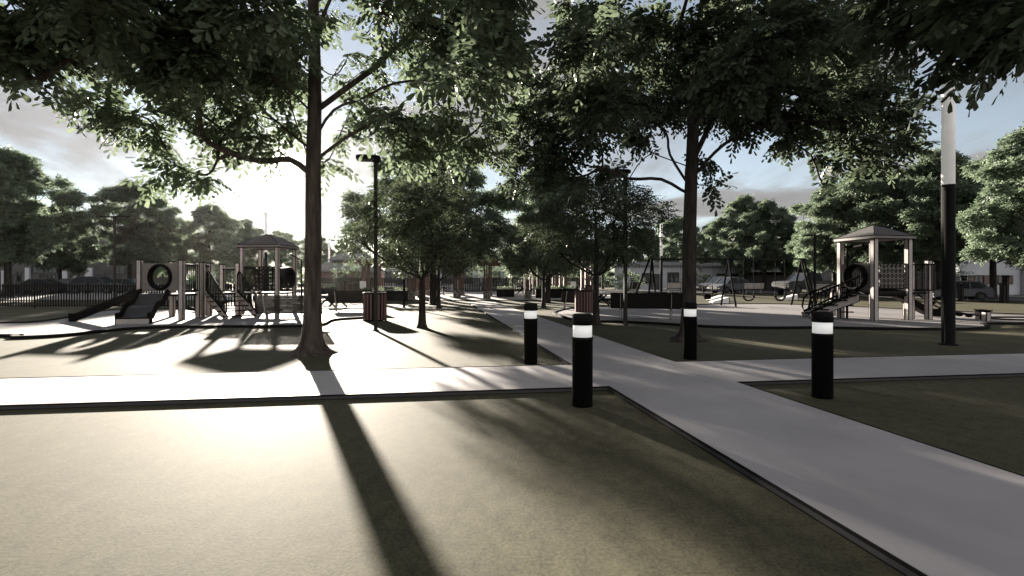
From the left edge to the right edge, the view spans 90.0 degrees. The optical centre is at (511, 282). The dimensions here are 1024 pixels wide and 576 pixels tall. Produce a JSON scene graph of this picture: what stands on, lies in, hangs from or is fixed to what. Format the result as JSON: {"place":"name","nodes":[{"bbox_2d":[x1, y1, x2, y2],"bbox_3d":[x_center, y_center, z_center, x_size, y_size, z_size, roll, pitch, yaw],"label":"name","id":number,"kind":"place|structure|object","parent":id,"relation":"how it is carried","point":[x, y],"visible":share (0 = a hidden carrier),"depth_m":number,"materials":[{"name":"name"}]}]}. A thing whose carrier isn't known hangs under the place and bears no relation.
{"place":"outdoors","nodes":[
{"label":"outdoors","id":0,"kind":"place"},
{"bbox_2d":[1,291,99,296],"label":"road","id":1,"kind":"structure","parent":0,"point":[38,293],"depth_m":48.46,"materials":[{"name":"asphalt"}]},
{"bbox_2d":[14,279,65,292],"bbox_3d":[-46.262,0.355,49.998,4.625,1.450,2.100,0,0,-8],"label":"parked car","id":2,"kind":"object","parent":1,"relation":"on","point":[41,281],"visible":0.35,"depth_m":49.35,"materials":[{"name":"grey paint"}]},
{"bbox_2d":[67,276,129,293],"bbox_3d":[-39.545,0.235,49.001,4.625,1.690,2.160,0,0,-3],"label":"parked car","id":3,"kind":"object","parent":1,"relation":"on","point":[94,280],"visible":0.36,"depth_m":48.19,"materials":[{"name":"grey paint"}]},
{"bbox_2d":[1,291,609,299],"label":"plaza","id":4,"kind":"structure","parent":0,"point":[472,296],"depth_m":42.73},
{"bbox_2d":[102,278,144,291],"bbox_3d":[-41.721,0.275,55.000,4.625,1.450,2.100,0,0,-2],"label":"parked car","id":5,"kind":"object","parent":4,"relation":"on","point":[126,281],"visible":0.14,"depth_m":54.26,"materials":[{"name":"grey paint"}]},
{"bbox_2d":[264,213,267,294],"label":"light column","id":6,"kind":"structure","parent":4,"relation":"on","point":[265,232],"depth_m":45.89,"materials":[{"name":"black metal"}]},
{"bbox_2d":[361,286,407,299],"bbox_3d":[-9.929,0.821,39.970,3.498,1.080,1.130,0,0,0],"label":"planter","id":7,"kind":"object","parent":4,"relation":"on","point":[394,293],"visible":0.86,"depth_m":39.60,"materials":[{"name":"black metal"}]},
{"bbox_2d":[358,260,417,298],"bbox_3d":[-9.887,-0.217,42.800,4.630,3.172,4.600,0,0,0],"label":"pergola","id":8,"kind":"object","parent":4,"relation":"on","point":[412,292],"visible":0.32,"depth_m":40.86,"materials":[{"name":"wood"}]},
{"bbox_2d":[417,261,466,297],"bbox_3d":[-6.043,-0.287,44.200,3.966,3.172,4.400,0,0,0],"label":"pergola","id":9,"kind":"object","parent":4,"relation":"on","point":[458,287],"visible":0.34,"depth_m":42.63,"materials":[{"name":"wood"}]},
{"bbox_2d":[322,277,598,291],"bbox_3d":[-6.250,0.235,53.200,30.595,1.630,0.095,0,0,0],"label":"picket fence","id":10,"kind":"object","parent":4,"relation":"on","point":[469,283],"visible":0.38,"depth_m":53.19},
{"bbox_2d":[496,286,514,296],"bbox_3d":[-0.504,0.687,43.965,1.767,0.979,1.808,0,0,0],"label":"planter","id":11,"kind":"object","parent":4,"relation":"on","point":[502,291],"visible":1,"depth_m":43.25,"materials":[{"name":"black metal"}]},
{"bbox_2d":[482,258,531,298],"bbox_3d":[-0.366,-0.306,43.100,4.313,3.322,4.600,0,0,0],"label":"pergola","id":12,"kind":"object","parent":4,"relation":"on","point":[527,292],"visible":0.5,"depth_m":41.05,"materials":[{"name":"wood"}]},
{"bbox_2d":[531,270,560,293],"bbox_3d":[3.182,-0.508,48.700,3.056,3.222,4.400,0,0,0],"label":"pergola","id":13,"kind":"object","parent":4,"relation":"on","point":[556,282],"visible":0.21,"depth_m":46.75,"materials":[{"name":"wood"}]},
{"bbox_2d":[533,285,574,297],"bbox_3d":[3.475,0.706,42.455,3.535,1.085,1.269,0,0,0],"label":"planter","id":14,"kind":"object","parent":4,"relation":"on","point":[556,292],"visible":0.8,"depth_m":42.10,"materials":[{"name":"black metal"}]},
{"bbox_2d":[561,260,592,289],"bbox_3d":[5.638,-0.359,45.600,2.925,3.172,4.200,0,0,0],"label":"pergola","id":15,"kind":"object","parent":4,"relation":"on","point":[586,278],"visible":0.29,"depth_m":44.13,"materials":[{"name":"wood"}]},
{"bbox_2d":[0,284,1023,575],"bbox_3d":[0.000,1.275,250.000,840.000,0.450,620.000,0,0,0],"label":"ground","id":16,"kind":"structure","parent":0,"point":[544,484],"depth_m":4.27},
{"bbox_2d":[0,262,24,289],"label":"house","id":17,"kind":"structure","parent":16,"relation":"on","point":[18,273],"depth_m":73.97,"materials":[{"name":"grey"}]},
{"bbox_2d":[0,180,27,237],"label":"tree","id":18,"kind":"object","parent":16,"relation":"on","point":[7,219],"visible":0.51,"depth_m":42.41,"materials":[{"name":"green plant"}]},
{"bbox_2d":[25,256,57,279],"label":"house","id":19,"kind":"structure","parent":16,"relation":"on","point":[32,271],"depth_m":73.97,"materials":[{"name":"grey"}]},
{"bbox_2d":[0,143,92,295],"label":"tree","id":20,"kind":"object","parent":16,"relation":"on","point":[39,241],"visible":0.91,"depth_m":44.79,"materials":[{"name":"green plant"}]},
{"bbox_2d":[24,202,99,278],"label":"tree","id":21,"kind":"object","parent":16,"relation":"on","point":[61,260],"visible":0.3,"depth_m":57.33,"materials":[{"name":"green plant"}]},
{"bbox_2d":[100,216,129,297],"bbox_3d":[-25.609,-1.395,33.000,1.920,5.790,0.340,0,0,6],"label":"lamp post","id":22,"kind":"object","parent":16,"relation":"on","point":[114,249],"visible":0.84,"depth_m":32.95,"materials":[{"name":"metal"}]},
{"bbox_2d":[62,227,167,287],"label":"house","id":23,"kind":"structure","parent":16,"relation":"on","point":[103,269],"depth_m":74.00,"materials":[{"name":"grey"}]},
{"bbox_2d":[0,0,236,137],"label":"tree","id":24,"kind":"object","parent":16,"relation":"on","point":[42,41],"visible":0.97,"depth_m":7.11,"materials":[{"name":"green plant"}]},
{"bbox_2d":[0,283,245,307],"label":"picket fence","id":25,"kind":"object","parent":16,"relation":"on","point":[34,295],"visible":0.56,"depth_m":30.19,"materials":[{"name":"black metal"}]},
{"bbox_2d":[63,178,185,291],"bbox_3d":[-41.744,-5.173,56.204,11.142,12.549,11.888,0,0,-11],"label":"tree","id":26,"kind":"object","parent":16,"relation":"on","point":[138,236],"visible":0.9,"depth_m":54.14,"materials":[{"name":"green plant"}]},
{"bbox_2d":[149,231,197,277],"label":"tree","id":27,"kind":"object","parent":16,"relation":"on","point":[167,256],"visible":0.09,"depth_m":70.94,"materials":[{"name":"green plant"}]},
{"bbox_2d":[0,309,362,334],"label":"play surface","id":28,"kind":"object","parent":16,"relation":"on","point":[101,320],"visible":0.51,"depth_m":19.32,"materials":[{"name":"rubber"}]},
{"bbox_2d":[68,234,303,323],"bbox_3d":[-15.271,-0.395,23.072,9.538,3.796,8.089,0,0,31],"label":"play structure","id":29,"kind":"object","parent":28,"relation":"on","point":[140,306],"visible":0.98,"depth_m":21.67,"materials":[{"name":"black metal"}]},
{"bbox_2d":[253,295,326,324],"bbox_3d":[-7.447,0.957,17.270,2.200,1.087,0.789,0,0,-1],"label":"bench","id":30,"kind":"object","parent":28,"relation":"on","point":[297,306],"visible":0.67,"depth_m":17.02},
{"bbox_2d":[0,308,362,338],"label":"play surface kerb","id":31,"kind":"structure","parent":16,"relation":"on","point":[17,336],"depth_m":16.92,"materials":[{"name":"concrete"}]},
{"bbox_2d":[170,202,247,273],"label":"tree","id":32,"kind":"object","parent":16,"relation":"on","point":[221,228],"visible":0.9,"depth_m":65.39,"materials":[{"name":"green plant"}]},
{"bbox_2d":[215,218,273,275],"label":"tree","id":33,"kind":"object","parent":16,"relation":"on","point":[248,231],"visible":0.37,"depth_m":78.97,"materials":[{"name":"green plant"}]},
{"bbox_2d":[255,229,304,272],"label":"tree","id":34,"kind":"object","parent":16,"relation":"on","point":[285,258],"visible":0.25,"depth_m":91.03,"materials":[{"name":"green plant"}]},
{"bbox_2d":[32,0,545,357],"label":"tree","id":35,"kind":"object","parent":16,"relation":"on","point":[261,67],"visible":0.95,"depth_m":10.39,"materials":[{"name":"green plant"}]},
{"bbox_2d":[15,302,571,377],"bbox_3d":[-21.051,1.480,21.716,40.007,0.081,31.608,0,0,-8],"label":"path edging","id":36,"kind":"object","parent":16,"relation":"on","point":[565,362],"visible":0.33,"depth_m":8.81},
{"bbox_2d":[249,279,366,305],"bbox_3d":[-14.050,0.614,37.200,0.095,1.773,14.044,0,0,13],"label":"picket fence","id":37,"kind":"object","parent":16,"relation":"on","point":[344,285],"visible":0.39,"depth_m":38.15,"materials":[{"name":"black metal"}]},
{"bbox_2d":[297,235,333,274],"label":"tree","id":38,"kind":"object","parent":16,"relation":"on","point":[324,246],"visible":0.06,"depth_m":98.65,"materials":[{"name":"green plant"}]},
{"bbox_2d":[321,238,358,262],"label":"tree","id":39,"kind":"object","parent":16,"relation":"on","point":[332,251],"visible":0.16,"depth_m":94.85,"materials":[{"name":"green plant"}]},
{"bbox_2d":[328,291,373,310],"bbox_3d":[-8.149,0.957,26.500,2.540,1.087,0.848,0,0,2],"label":"bench","id":40,"kind":"object","parent":16,"relation":"on","point":[336,297],"visible":0.6,"depth_m":26.22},
{"bbox_2d":[330,261,372,290],"bbox_3d":[-19.521,-0.801,63.522,5.990,3.966,6.370,0,0,0],"label":"shrub","id":41,"kind":"object","parent":16,"relation":"on","point":[351,269],"visible":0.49,"depth_m":62.92,"materials":[{"name":"green plant"}]},
{"bbox_2d":[321,249,384,289],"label":"house","id":42,"kind":"structure","parent":16,"relation":"on","point":[326,272],"depth_m":73.47,"materials":[{"name":"brown brick"}]},
{"bbox_2d":[356,154,380,330],"bbox_3d":[-4.476,-1.215,15.967,0.720,5.430,0.578,0,0,-9],"label":"lamp post","id":43,"kind":"object","parent":16,"relation":"on","point":[375,159],"visible":0.9,"depth_m":15.95,"materials":[{"name":"metal"}]},
{"bbox_2d":[363,292,386,321],"bbox_3d":[-5.408,0.938,20.200,0.940,1.125,0.940,0,0,0],"label":"litter bin","id":44,"kind":"object","parent":16,"relation":"on","point":[368,306],"visible":0.85,"depth_m":19.84,"materials":[{"name":"brown wood"}]},
{"bbox_2d":[329,168,509,328],"bbox_3d":[-3.073,-1.140,17.123,6.066,5.280,5.692,0,0,0],"label":"ornamental tree","id":45,"kind":"object","parent":16,"relation":"on","point":[422,214],"visible":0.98,"depth_m":16.20,"materials":[{"name":"green plant"}]},
{"bbox_2d":[339,136,517,304],"bbox_3d":[-5.511,-4.571,34.593,11.598,12.243,10.871,0,0,-7],"label":"tree","id":46,"kind":"object","parent":16,"relation":"on","point":[487,197],"visible":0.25,"depth_m":32.95,"materials":[{"name":"green plant"}]},
{"bbox_2d":[186,252,679,286],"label":"treeline","id":47,"kind":"object","parent":16,"relation":"on","point":[608,281],"visible":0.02,"depth_m":123.54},
{"bbox_2d":[387,224,490,307],"bbox_3d":[-4.283,-0.985,29.840,5.855,4.970,5.504,0,0,-33],"label":"ornamental tree","id":48,"kind":"object","parent":16,"relation":"on","point":[441,270],"visible":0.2,"depth_m":29.70,"materials":[{"name":"green plant"}]},
{"bbox_2d":[385,264,503,289],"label":"house","id":49,"kind":"structure","parent":16,"relation":"on","point":[389,275],"depth_m":77.97,"materials":[{"name":"grey"}]},
{"bbox_2d":[0,386,927,575],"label":"path edging","id":50,"kind":"object","parent":16,"relation":"on","point":[882,555],"visible":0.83,"depth_m":6.06,"materials":[{"name":"concrete"}]},
{"bbox_2d":[466,265,499,288],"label":"shrub","id":51,"kind":"object","parent":16,"relation":"on","point":[478,273],"visible":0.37,"depth_m":65.73,"materials":[{"name":"green plant"}]},
{"bbox_2d":[492,266,518,286],"bbox_3d":[-1.183,-0.655,65.511,4.507,3.544,4.396,0,0,0],"label":"shrub","id":52,"kind":"object","parent":16,"relation":"on","point":[497,269],"visible":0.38,"depth_m":64.95,"materials":[{"name":"green plant"}]},
{"bbox_2d":[524,303,537,364],"bbox_3d":[0.345,0.939,9.471,0.258,1.122,0.258,0,0,0],"label":"bollard","id":53,"kind":"object","parent":16,"relation":"on","point":[530,333],"visible":1,"depth_m":9.36,"materials":[{"name":"metal"}]},
{"bbox_2d":[496,224,586,307],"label":"ornamental tree","id":54,"kind":"object","parent":16,"relation":"on","point":[516,261],"visible":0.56,"depth_m":29.19,"materials":[{"name":"green plant"}]},
{"bbox_2d":[487,166,606,302],"bbox_3d":[2.533,-3.591,37.181,9.154,10.256,8.292,0,0,-40],"label":"tree","id":55,"kind":"object","parent":16,"relation":"on","point":[506,207],"visible":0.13,"depth_m":35.88,"materials":[{"name":"green plant"}]},
{"bbox_2d":[572,313,592,407],"bbox_3d":[0.859,0.939,6.248,0.258,1.122,0.258,0,0,0],"label":"bollard","id":56,"kind":"object","parent":16,"relation":"on","point":[582,366],"visible":1,"depth_m":6.14,"materials":[{"name":"metal"}]},
{"bbox_2d":[515,172,682,324],"bbox_3d":[2.970,-1.170,18.331,5.716,5.340,6.225,0,0,0],"label":"ornamental tree","id":57,"kind":"object","parent":16,"relation":"on","point":[558,235],"visible":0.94,"depth_m":17.34,"materials":[{"name":"green plant"}]},
{"bbox_2d":[588,232,621,288],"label":"tree","id":58,"kind":"object","parent":16,"relation":"on","point":[610,274],"visible":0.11,"depth_m":85.83,"materials":[{"name":"green plant"}]},
{"bbox_2d":[616,169,630,325],"bbox_3d":[3.767,-1.215,17.967,0.720,5.430,0.578,0,0,-9],"label":"lamp post","id":59,"kind":"object","parent":16,"relation":"on","point":[625,285],"visible":0.38,"depth_m":17.94,"materials":[{"name":"metal"}]},
{"bbox_2d":[610,269,648,290],"bbox_3d":[14.140,-0.089,62.098,4.631,3.159,4.757,0,0,-38],"label":"shrub","id":60,"kind":"object","parent":16,"relation":"on","point":[633,275],"visible":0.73,"depth_m":61.47,"materials":[{"name":"green plant"}]},
{"bbox_2d":[619,228,667,261],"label":"tree","id":61,"kind":"object","parent":16,"relation":"on","point":[657,256],"visible":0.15,"depth_m":85.10,"materials":[{"name":"green plant"}]},
{"bbox_2d":[611,262,702,289],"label":"house","id":62,"kind":"structure","parent":16,"relation":"on","point":[671,271],"depth_m":76.00,"materials":[{"name":"grey"}]},
{"bbox_2d":[651,274,659,288],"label":"door","id":63,"kind":"structure","parent":62,"relation":"in","point":[657,276],"depth_m":75.97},
{"bbox_2d":[667,272,678,282],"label":"window","id":64,"kind":"structure","parent":62,"relation":"in","point":[671,276],"depth_m":75.97,"materials":[{"name":"grey glass"}]},
{"bbox_2d":[663,282,681,292],"bbox_3d":[15.764,0.506,49.906,1.940,1.087,0.848,0,0,-20],"label":"bench","id":65,"kind":"object","parent":16,"relation":"on","point":[673,285],"visible":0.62,"depth_m":49.55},
{"bbox_2d":[645,215,705,261],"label":"tree","id":66,"kind":"object","parent":16,"relation":"on","point":[673,249],"visible":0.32,"depth_m":88.12,"materials":[{"name":"green plant"}]},
{"bbox_2d":[683,302,696,359],"bbox_3d":[3.497,0.939,10.051,0.258,1.122,0.258,0,0,0],"label":"bollard","id":67,"kind":"object","parent":16,"relation":"on","point":[689,334],"visible":1,"depth_m":9.95,"materials":[{"name":"metal"}]},
{"bbox_2d":[696,222,728,263],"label":"tree","id":68,"kind":"object","parent":16,"relation":"on","point":[707,244],"visible":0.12,"depth_m":84.52,"materials":[{"name":"green plant"}]},
{"bbox_2d":[490,0,940,341],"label":"tree","id":69,"kind":"object","parent":16,"relation":"on","point":[716,67],"visible":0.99,"depth_m":12.81,"materials":[{"name":"green plant"}]},
{"bbox_2d":[697,263,737,282],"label":"house","id":70,"kind":"structure","parent":16,"relation":"on","point":[718,269],"depth_m":75.00,"materials":[{"name":"grey"}]},
{"bbox_2d":[701,193,778,279],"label":"tree","id":71,"kind":"object","parent":16,"relation":"on","point":[733,210],"visible":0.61,"depth_m":69.03,"materials":[{"name":"green plant"}]},
{"bbox_2d":[743,283,764,293],"bbox_3d":[22.505,0.531,47.900,1.940,1.087,0.848,0,0,-3],"label":"bench","id":72,"kind":"object","parent":16,"relation":"on","point":[758,286],"visible":0.99,"depth_m":47.62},
{"bbox_2d":[724,197,799,291],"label":"tree","id":73,"kind":"object","parent":16,"relation":"on","point":[780,217],"visible":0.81,"depth_m":65.20,"materials":[{"name":"green plant"}]},
{"bbox_2d":[736,272,791,291],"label":"house","id":74,"kind":"structure","parent":16,"relation":"on","point":[772,277],"depth_m":70.00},
{"bbox_2d":[520,310,1017,361],"bbox_3d":[20.457,1.480,27.728,40.007,0.081,31.208,0,0,-8],"label":"path edging","id":75,"kind":"object","parent":16,"relation":"on","point":[792,358],"visible":0.17,"depth_m":9.99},
{"bbox_2d":[552,303,1023,330],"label":"play surface kerb","id":76,"kind":"structure","parent":16,"relation":"on","point":[986,326],"depth_m":16.80,"materials":[{"name":"concrete"}]},
{"bbox_2d":[556,304,1023,327],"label":"play surface","id":77,"kind":"object","parent":16,"relation":"on","point":[754,314],"visible":0.58,"depth_m":22.17,"materials":[{"name":"rubber"}]},
{"bbox_2d":[557,290,574,308],"bbox_3d":[3.419,0.957,28.406,1.740,1.087,0.848,0,0,-20],"label":"bench","id":78,"kind":"object","parent":77,"relation":"on","point":[568,295],"visible":0.45,"depth_m":27.98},
{"bbox_2d":[575,290,592,312],"bbox_3d":[3.600,0.938,25.600,0.940,1.125,0.940,0,0,0],"label":"litter bin","id":79,"kind":"object","parent":77,"relation":"on","point":[583,300],"visible":0.93,"depth_m":25.23,"materials":[{"name":"brown wood"}]},
{"bbox_2d":[610,293,681,318],"bbox_3d":[5.447,0.957,20.902,2.790,1.087,0.848,0,0,13],"label":"bench","id":80,"kind":"object","parent":77,"relation":"on","point":[670,301],"visible":1,"depth_m":20.60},
{"bbox_2d":[636,258,817,306],"bbox_3d":[13.500,-0.002,32.200,11.917,3.056,2.813,0,0,0],"label":"swing set","id":81,"kind":"object","parent":77,"relation":"on","point":[802,260],"visible":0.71,"depth_m":32.13,"materials":[{"name":"black metal"}]},
{"bbox_2d":[801,225,992,320],"bbox_3d":[15.369,-0.397,21.096,6.564,3.833,3.630,0,0,0],"label":"play structure","id":82,"kind":"object","parent":77,"relation":"on","point":[873,236],"visible":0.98,"depth_m":20.27,"materials":[{"name":"wood"}]},
{"bbox_2d":[991,316,1023,320],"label":"bed kerb","id":83,"kind":"structure","parent":77,"relation":"on","point":[997,317],"depth_m":21.34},
{"bbox_2d":[767,220,819,292],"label":"tree","id":84,"kind":"object","parent":16,"relation":"on","point":[786,241],"visible":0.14,"depth_m":64.92,"materials":[{"name":"green plant"}]},
{"bbox_2d":[805,235,824,303],"bbox_3d":[19.821,-0.795,33.500,1.920,4.590,0.340,0,0,-29],"label":"lamp post","id":85,"kind":"object","parent":16,"relation":"on","point":[814,262],"visible":0.84,"depth_m":33.47,"materials":[{"name":"black metal"}]},
{"bbox_2d":[776,236,860,285],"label":"house","id":86,"kind":"structure","parent":16,"relation":"on","point":[826,275],"depth_m":104.00,"materials":[{"name":"grey"}]},
{"bbox_2d":[811,311,833,399],"bbox_3d":[4.059,0.939,6.695,0.258,1.122,0.258,0,0,0],"label":"bollard","id":87,"kind":"object","parent":16,"relation":"on","point":[822,360],"visible":1,"depth_m":6.59,"materials":[{"name":"metal"}]},
{"bbox_2d":[784,182,888,293],"bbox_3d":[32.600,-4.449,52.118,9.177,11.351,10.131,0,0,10],"label":"tree","id":88,"kind":"object","parent":16,"relation":"on","point":[800,245],"visible":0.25,"depth_m":51.05,"materials":[{"name":"green plant"}]},
{"bbox_2d":[797,166,928,295],"bbox_3d":[32.499,-4.887,47.340,9.638,12.290,9.753,0,0,-19],"label":"tree","id":89,"kind":"object","parent":16,"relation":"on","point":[871,192],"visible":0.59,"depth_m":46.24,"materials":[{"name":"green plant"}]},
{"bbox_2d":[738,373,1023,476],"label":"path edging","id":90,"kind":"object","parent":16,"relation":"on","point":[847,380],"visible":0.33,"depth_m":7.71,"materials":[{"name":"concrete"}]},
{"bbox_2d":[879,251,933,291],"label":"house","id":91,"kind":"structure","parent":16,"relation":"on","point":[918,280],"depth_m":66.00,"materials":[{"name":"grey"}]},
{"bbox_2d":[819,0,1023,130],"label":"tree","id":92,"kind":"object","parent":16,"relation":"on","point":[983,39],"visible":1,"depth_m":6.85,"materials":[{"name":"green plant"}]},
{"bbox_2d":[865,146,1022,299],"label":"tree","id":93,"kind":"object","parent":16,"relation":"on","point":[925,182],"visible":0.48,"depth_m":40.82,"materials":[{"name":"green plant"}]},
{"bbox_2d":[920,257,973,280],"bbox_3d":[43.174,-1.016,50.863,4.281,4.796,4.077,0,0,0],"label":"shrub","id":94,"kind":"object","parent":16,"relation":"on","point":[958,272],"visible":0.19,"depth_m":50.05,"materials":[{"name":"green plant"}]},
{"bbox_2d":[938,51,958,345],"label":"light column","id":95,"kind":"structure","parent":16,"relation":"on","point":[948,229],"depth_m":12.25,"materials":[{"name":"black metal"}]},
{"bbox_2d":[957,284,964,300],"bbox_3d":[35.062,0.769,40.000,0.340,1.360,0.340,0,0,-11],"label":"marker post","id":96,"kind":"object","parent":16,"relation":"on","point":[960,293],"visible":0.97,"depth_m":39.89,"materials":[{"name":"metal"}]},
{"bbox_2d":[928,158,1023,298],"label":"tree","id":97,"kind":"object","parent":16,"relation":"on","point":[992,274],"visible":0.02,"depth_m":42.82,"materials":[{"name":"green plant"}]},
{"bbox_2d":[956,259,1019,294],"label":"house","id":98,"kind":"structure","parent":16,"relation":"on","point":[980,274],"depth_m":56.00,"materials":[{"name":"grey"}]},
{"bbox_2d":[968,275,988,283],"bbox_3d":[51.042,-0.320,55.950,2.320,1.020,0.120,0,0,0],"label":"window","id":99,"kind":"structure","parent":98,"relation":"in","point":[984,279],"depth_m":55.93,"materials":[{"name":"brown glass"}]},
{"bbox_2d":[997,275,1012,283],"bbox_3d":[53.608,-0.320,55.950,2.320,1.020,0.120,0,0,0],"label":"window","id":100,"kind":"structure","parent":98,"relation":"in","point":[999,277],"depth_m":55.93,"materials":[{"name":"brown glass"}]},
{"bbox_2d":[956,121,1023,272],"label":"tree","id":101,"kind":"object","parent":16,"relation":"on","point":[990,225],"visible":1,"depth_m":33.08,"materials":[{"name":"green plant"}]},
{"bbox_2d":[998,283,1006,302],"bbox_3d":[36.417,0.758,38.000,0.340,1.460,0.340,0,0,-11],"label":"marker post","id":102,"kind":"object","parent":16,"relation":"on","point":[1002,292],"visible":1,"depth_m":37.89,"materials":[{"name":"metal"}]},
{"bbox_2d":[1020,266,1023,294],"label":"house","id":103,"kind":"structure","parent":16,"relation":"on","point":[1022,283],"depth_m":55.87,"materials":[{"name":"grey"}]},
{"bbox_2d":[0,302,1023,575],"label":"path","id":104,"kind":"structure","parent":0,"point":[926,510],"depth_m":5.49,"materials":[{"name":"concrete"}]},
{"bbox_2d":[0,0,1023,283],"label":"sky","id":105,"kind":"structure","parent":0,"point":[34,130],"materials":[{"name":"white"}]},
{"bbox_2d":[599,291,1023,301],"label":"road","id":106,"kind":"structure","parent":0,"point":[1010,298],"depth_m":47.70,"materials":[{"name":"asphalt"}]},
{"bbox_2d":[659,223,662,292],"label":"light column","id":107,"kind":"structure","parent":106,"relation":"on","point":[661,269],"depth_m":53.91,"materials":[{"name":"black metal"}]},
{"bbox_2d":[696,276,738,291],"bbox_3d":[21.520,0.160,52.995,4.625,1.690,2.160,0,0,-24],"label":"parked car","id":108,"kind":"object","parent":106,"relation":"on","point":[709,281],"visible":0.26,"depth_m":52.58,"materials":[{"name":"grey paint"}]},
{"bbox_2d":[707,277,750,292],"bbox_3d":[21.398,0.230,50.496,3.925,1.550,2.020,0,0,-20],"label":"parked car","id":109,"kind":"object","parent":106,"relation":"on","point":[738,283],"visible":0.69,"depth_m":49.89,"materials":[{"name":"grey paint"}]},
{"bbox_2d":[772,273,836,293],"bbox_3d":[27.138,0.073,47.492,5.755,1.950,2.280,0,0,-17],"label":"pickup truck","id":110,"kind":"object","parent":106,"relation":"on","point":[779,286],"visible":0.62,"depth_m":46.68,"materials":[{"name":"grey paint"}]},
{"bbox_2d":[933,281,994,299],"bbox_3d":[35.735,0.610,41.004,3.925,1.549,2.020,0,0,20],"label":"parked car","id":111,"kind":"object","parent":106,"relation":"on","point":[977,290],"visible":0.66,"depth_m":40.03,"materials":[{"name":"grey paint"}]},
{"bbox_2d":[1002,275,1009,301],"bbox_3d":[37.426,0.469,38.800,0.340,2.020,0.340,0,0,-11],"label":"marker post","id":112,"kind":"object","parent":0,"point":[1006,279],"visible":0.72,"depth_m":38.66,"materials":[{"name":"metal"}]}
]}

